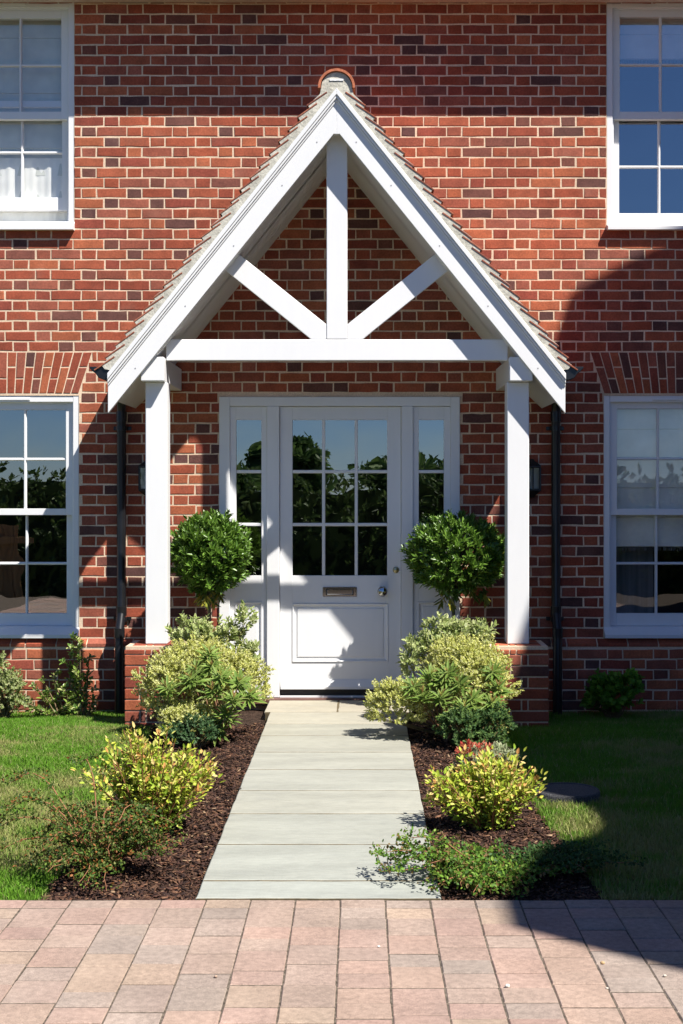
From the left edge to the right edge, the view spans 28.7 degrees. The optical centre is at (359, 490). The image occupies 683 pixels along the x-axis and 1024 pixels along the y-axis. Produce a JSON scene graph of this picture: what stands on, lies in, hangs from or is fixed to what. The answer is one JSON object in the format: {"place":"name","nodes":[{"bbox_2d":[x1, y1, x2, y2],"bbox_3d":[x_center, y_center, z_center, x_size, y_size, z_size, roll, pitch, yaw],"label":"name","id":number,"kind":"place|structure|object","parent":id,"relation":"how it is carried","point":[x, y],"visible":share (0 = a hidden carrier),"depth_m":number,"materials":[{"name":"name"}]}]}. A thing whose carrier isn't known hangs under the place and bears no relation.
{"place":"outdoors","nodes":[
{"label":"outdoors","id":0,"kind":"place"},
{"bbox_2d":[0,709,156,899],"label":"grass","id":1,"kind":"structure","parent":0,"point":[27,740],"depth_m":7.27,"materials":[{"name":"green plant"}]},
{"bbox_2d":[35,710,266,899],"bbox_3d":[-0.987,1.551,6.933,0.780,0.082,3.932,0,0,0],"label":"bark mulch","id":2,"kind":"object","parent":0,"point":[145,890],"visible":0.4,"depth_m":5.62,"materials":[{"name":"brown wood"}]},
{"bbox_2d":[0,748,187,890],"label":"arching shrub","id":3,"kind":"object","parent":2,"relation":"on","point":[102,851],"visible":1,"depth_m":5.29,"materials":[{"name":"green plant"}]},
{"bbox_2d":[70,721,225,833],"bbox_3d":[-0.935,1.303,5.990,0.627,0.520,0.515,0,0,26],"label":"golden shrub","id":4,"kind":"object","parent":2,"relation":"on","point":[146,782],"visible":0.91,"depth_m":5.96,"materials":[{"name":"yellow plant"}]},
{"bbox_2d":[158,709,224,748],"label":"leaved shrub","id":5,"kind":"object","parent":2,"relation":"on","point":[186,736],"visible":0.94,"depth_m":7.93,"materials":[{"name":"green plant"}]},
{"bbox_2d":[131,631,275,735],"bbox_3d":[-0.998,1.224,8.382,0.896,0.662,0.804,0,0,-42],"label":"variegated shrub","id":6,"kind":"object","parent":2,"relation":"on","point":[177,659],"visible":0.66,"depth_m":8.30,"materials":[{"name":"green plant"}]},
{"bbox_2d":[152,644,266,746],"bbox_3d":[-0.909,1.248,8.126,0.700,0.618,0.380,0,0,19],"label":"whorled shrub","id":7,"kind":"object","parent":2,"relation":"on","point":[219,675],"visible":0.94,"depth_m":8.08,"materials":[{"name":"green plant"}]},
{"bbox_2d":[164,599,260,714],"bbox_3d":[-0.935,1.133,8.772,0.661,0.839,0.378,0,0,16],"label":"variegated shrub","id":8,"kind":"object","parent":2,"relation":"on","point":[202,626],"visible":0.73,"depth_m":8.72,"materials":[{"name":"green plant"}]},
{"bbox_2d":[196,700,440,899],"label":"path","id":9,"kind":"structure","parent":0,"point":[328,794],"depth_m":6.29,"materials":[{"name":"stone"}]},
{"bbox_2d":[0,900,682,1023],"bbox_3d":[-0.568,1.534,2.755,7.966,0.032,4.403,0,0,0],"label":"driveway","id":10,"kind":"structure","parent":0,"point":[87,996],"depth_m":4.30,"materials":[{"name":"brick"}]},
{"bbox_2d":[406,710,603,899],"bbox_3d":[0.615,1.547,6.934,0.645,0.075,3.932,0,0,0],"label":"bark mulch","id":11,"kind":"object","parent":0,"point":[582,889],"visible":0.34,"depth_m":5.95,"materials":[{"name":"brown wood"}]},
{"bbox_2d":[363,629,523,735],"bbox_3d":[0.529,1.216,8.269,0.957,0.679,0.730,0,0,-29],"label":"variegated shrub","id":12,"kind":"object","parent":11,"relation":"on","point":[471,656],"visible":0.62,"depth_m":8.22,"materials":[{"name":"green plant"}]},
{"bbox_2d":[396,611,498,724],"bbox_3d":[0.578,1.172,8.787,0.690,0.763,0.401,0,0,0],"label":"variegated shrub","id":13,"kind":"object","parent":11,"relation":"on","point":[447,626],"visible":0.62,"depth_m":8.73,"materials":[{"name":"green plant"}]},
{"bbox_2d":[400,659,513,743],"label":"whorled shrub","id":14,"kind":"object","parent":11,"relation":"on","point":[440,676],"visible":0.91,"depth_m":8.07,"materials":[{"name":"green plant"}]},
{"bbox_2d":[369,823,573,899],"bbox_3d":[0.428,1.435,5.242,0.698,0.195,0.668,0,0,39],"label":"arching shrub","id":15,"kind":"object","parent":11,"relation":"on","point":[454,862],"visible":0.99,"depth_m":5.17,"materials":[{"name":"green plant"}]},
{"bbox_2d":[431,701,517,747],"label":"leaved shrub","id":16,"kind":"object","parent":11,"relation":"on","point":[478,728],"visible":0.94,"depth_m":7.89,"materials":[{"name":"green plant"}]},
{"bbox_2d":[421,744,547,833],"bbox_3d":[0.571,1.358,6.058,0.566,0.402,0.454,0,0,-15],"label":"golden shrub","id":17,"kind":"object","parent":11,"relation":"on","point":[484,791],"visible":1,"depth_m":6.03,"materials":[{"name":"yellow plant"}]},
{"bbox_2d":[452,739,520,768],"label":"red tipped shrub","id":18,"kind":"object","parent":11,"relation":"on","point":[474,748],"visible":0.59,"depth_m":7.28,"materials":[{"name":"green plant"}]},
{"bbox_2d":[469,837,646,873],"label":"arching shrub","id":19,"kind":"object","parent":11,"relation":"on","point":[572,856],"visible":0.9,"depth_m":5.31,"materials":[{"name":"green plant"}]},
{"bbox_2d":[486,707,682,899],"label":"lawn","id":20,"kind":"structure","parent":0,"point":[618,820],"depth_m":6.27,"materials":[{"name":"green plant"}]},
{"bbox_2d":[534,782,599,805],"bbox_3d":[1.045,1.537,6.720,0.330,0.066,0.330,0,0,0],"label":"drain cover","id":21,"kind":"object","parent":20,"relation":"on","point":[562,791],"visible":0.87,"depth_m":6.66,"materials":[{"name":"grey metal"}]},
{"bbox_2d":[579,668,644,718],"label":"leafy shrub","id":22,"kind":"object","parent":20,"relation":"on","point":[603,689],"visible":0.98,"depth_m":9.33,"materials":[{"name":"green plant"}]},
{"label":"lawn","id":23,"kind":"structure","parent":0,"visible":0},
{"bbox_2d":[0,650,33,717],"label":"variegated shrub","id":24,"kind":"object","parent":23,"relation":"on","point":[9,686],"visible":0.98,"depth_m":9.40,"materials":[{"name":"green plant"}]},
{"bbox_2d":[20,631,99,717],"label":"leafy shrub","id":25,"kind":"object","parent":23,"relation":"on","point":[73,706],"visible":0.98,"depth_m":9.42,"materials":[{"name":"green plant"}]},
{"bbox_3d":[-1.048,1.400,9.310,0.340,0.360,0.340,0,0,0],"label":"planter","id":26,"kind":"object","parent":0,"visible":0},
{"bbox_2d":[170,508,253,621],"bbox_3d":[-1.038,0.671,9.311,0.616,1.099,0.642,0,0,0],"label":"bay tree","id":27,"kind":"object","parent":26,"relation":"on","point":[200,545],"visible":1,"depth_m":9.17,"materials":[{"name":"green plant"}]},
{"bbox_3d":[0.655,1.400,9.310,0.340,0.360,0.340,0,0,0],"label":"planter","id":28,"kind":"object","parent":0,"visible":0},
{"bbox_2d":[399,509,504,623],"bbox_3d":[0.660,0.670,9.316,0.784,1.101,0.756,0,0,0],"label":"bay tree","id":29,"kind":"object","parent":28,"relation":"on","point":[428,563],"visible":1,"depth_m":9.14,"materials":[{"name":"green plant"}]},
{"label":"ground","id":30,"kind":"structure","parent":0,"visible":0},
{"bbox_2d":[0,0,682,714],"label":"brick house","id":31,"kind":"structure","parent":30,"relation":"on","point":[540,142],"depth_m":9.74,"materials":[{"name":"red brick"}]},
{"bbox_2d":[0,20,61,196],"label":"roman blind","id":32,"kind":"object","parent":31,"relation":"attached to","point":[41,41],"visible":0.4,"depth_m":9.89,"materials":[{"name":"fabric"}]},
{"bbox_2d":[0,158,66,221],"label":"net curtain","id":33,"kind":"object","parent":31,"relation":"hanging from","point":[49,184],"visible":0.6,"depth_m":9.88,"materials":[{"name":"fabric"}]},
{"bbox_2d":[0,3,74,230],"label":"window","id":34,"kind":"structure","parent":31,"relation":"in","point":[64,12],"depth_m":9.78,"materials":[{"name":"white paint"}]},
{"bbox_2d":[0,396,78,637],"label":"window","id":35,"kind":"structure","parent":31,"relation":"in","point":[12,625],"depth_m":9.78,"materials":[{"name":"white paint"}]},
{"bbox_2d":[114,402,131,713],"bbox_3d":[-1.725,0.466,9.647,0.130,2.408,0.173,0,0,0],"label":"drainpipe","id":36,"kind":"object","parent":31,"relation":"attached to","point":[121,428],"visible":0.85,"depth_m":9.65,"materials":[{"name":"black plastic"}]},
{"bbox_2d":[138,461,144,494],"bbox_3d":[-1.508,-0.087,9.687,0.176,0.280,0.094,0,0,0],"label":"wall lantern","id":37,"kind":"object","parent":31,"relation":"attached to","point":[141,478],"depth_m":9.69,"materials":[{"name":"black metal"}]},
{"bbox_2d":[90,68,582,727],"bbox_3d":[-0.150,-0.503,9.261,3.262,4.547,0.955,0,0,0],"label":"gabled porch","id":38,"kind":"object","parent":31,"relation":"attached to","point":[334,136],"visible":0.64,"depth_m":8.94,"materials":[{"name":"white paint"}]},
{"bbox_2d":[280,407,400,688],"bbox_3d":[-0.138,0.421,9.732,0.883,2.062,0.127,0,0,0],"label":"front door","id":39,"kind":"structure","parent":31,"relation":"in","point":[337,631],"depth_m":9.75,"materials":[{"name":"white paint"}]},
{"bbox_2d":[529,459,540,497],"bbox_3d":[1.226,-0.087,9.687,0.176,0.280,0.094,0,0,0],"label":"wall lantern","id":40,"kind":"object","parent":31,"relation":"attached to","point":[534,478],"depth_m":9.67,"materials":[{"name":"black metal"}]},
{"bbox_2d":[546,402,563,714],"bbox_3d":[1.425,0.466,9.647,0.130,2.408,0.173,0,0,0],"label":"drainpipe","id":41,"kind":"object","parent":31,"relation":"attached to","point":[555,428],"visible":0.86,"depth_m":9.65,"materials":[{"name":"black plastic"}]},
{"bbox_2d":[616,547,652,612],"bbox_3d":[2.074,0.696,10.140,0.320,0.753,0.011,0,0,0],"label":"curtain","id":42,"kind":"object","parent":31,"relation":"hanging from","point":[634,588],"visible":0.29,"depth_m":10.14,"materials":[{"name":"fabric"}]},
{"bbox_2d":[604,396,682,637],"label":"window","id":43,"kind":"structure","parent":31,"relation":"in","point":[616,625],"depth_m":9.78,"materials":[{"name":"white paint"}]},
{"bbox_2d":[607,3,682,230],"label":"window","id":44,"kind":"structure","parent":31,"relation":"in","point":[616,221],"depth_m":9.78,"materials":[{"name":"white paint"}]},
{"bbox_2d":[616,409,682,550],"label":"roman blind","id":45,"kind":"object","parent":31,"relation":"attached to","point":[636,479],"visible":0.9,"depth_m":9.88,"materials":[{"name":"fabric"}]},
{"bbox_2d":[620,19,682,63],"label":"roman blind","id":46,"kind":"object","parent":31,"relation":"attached to","point":[639,39],"visible":0.74,"depth_m":9.88,"materials":[{"name":"fabric"}]}
]}

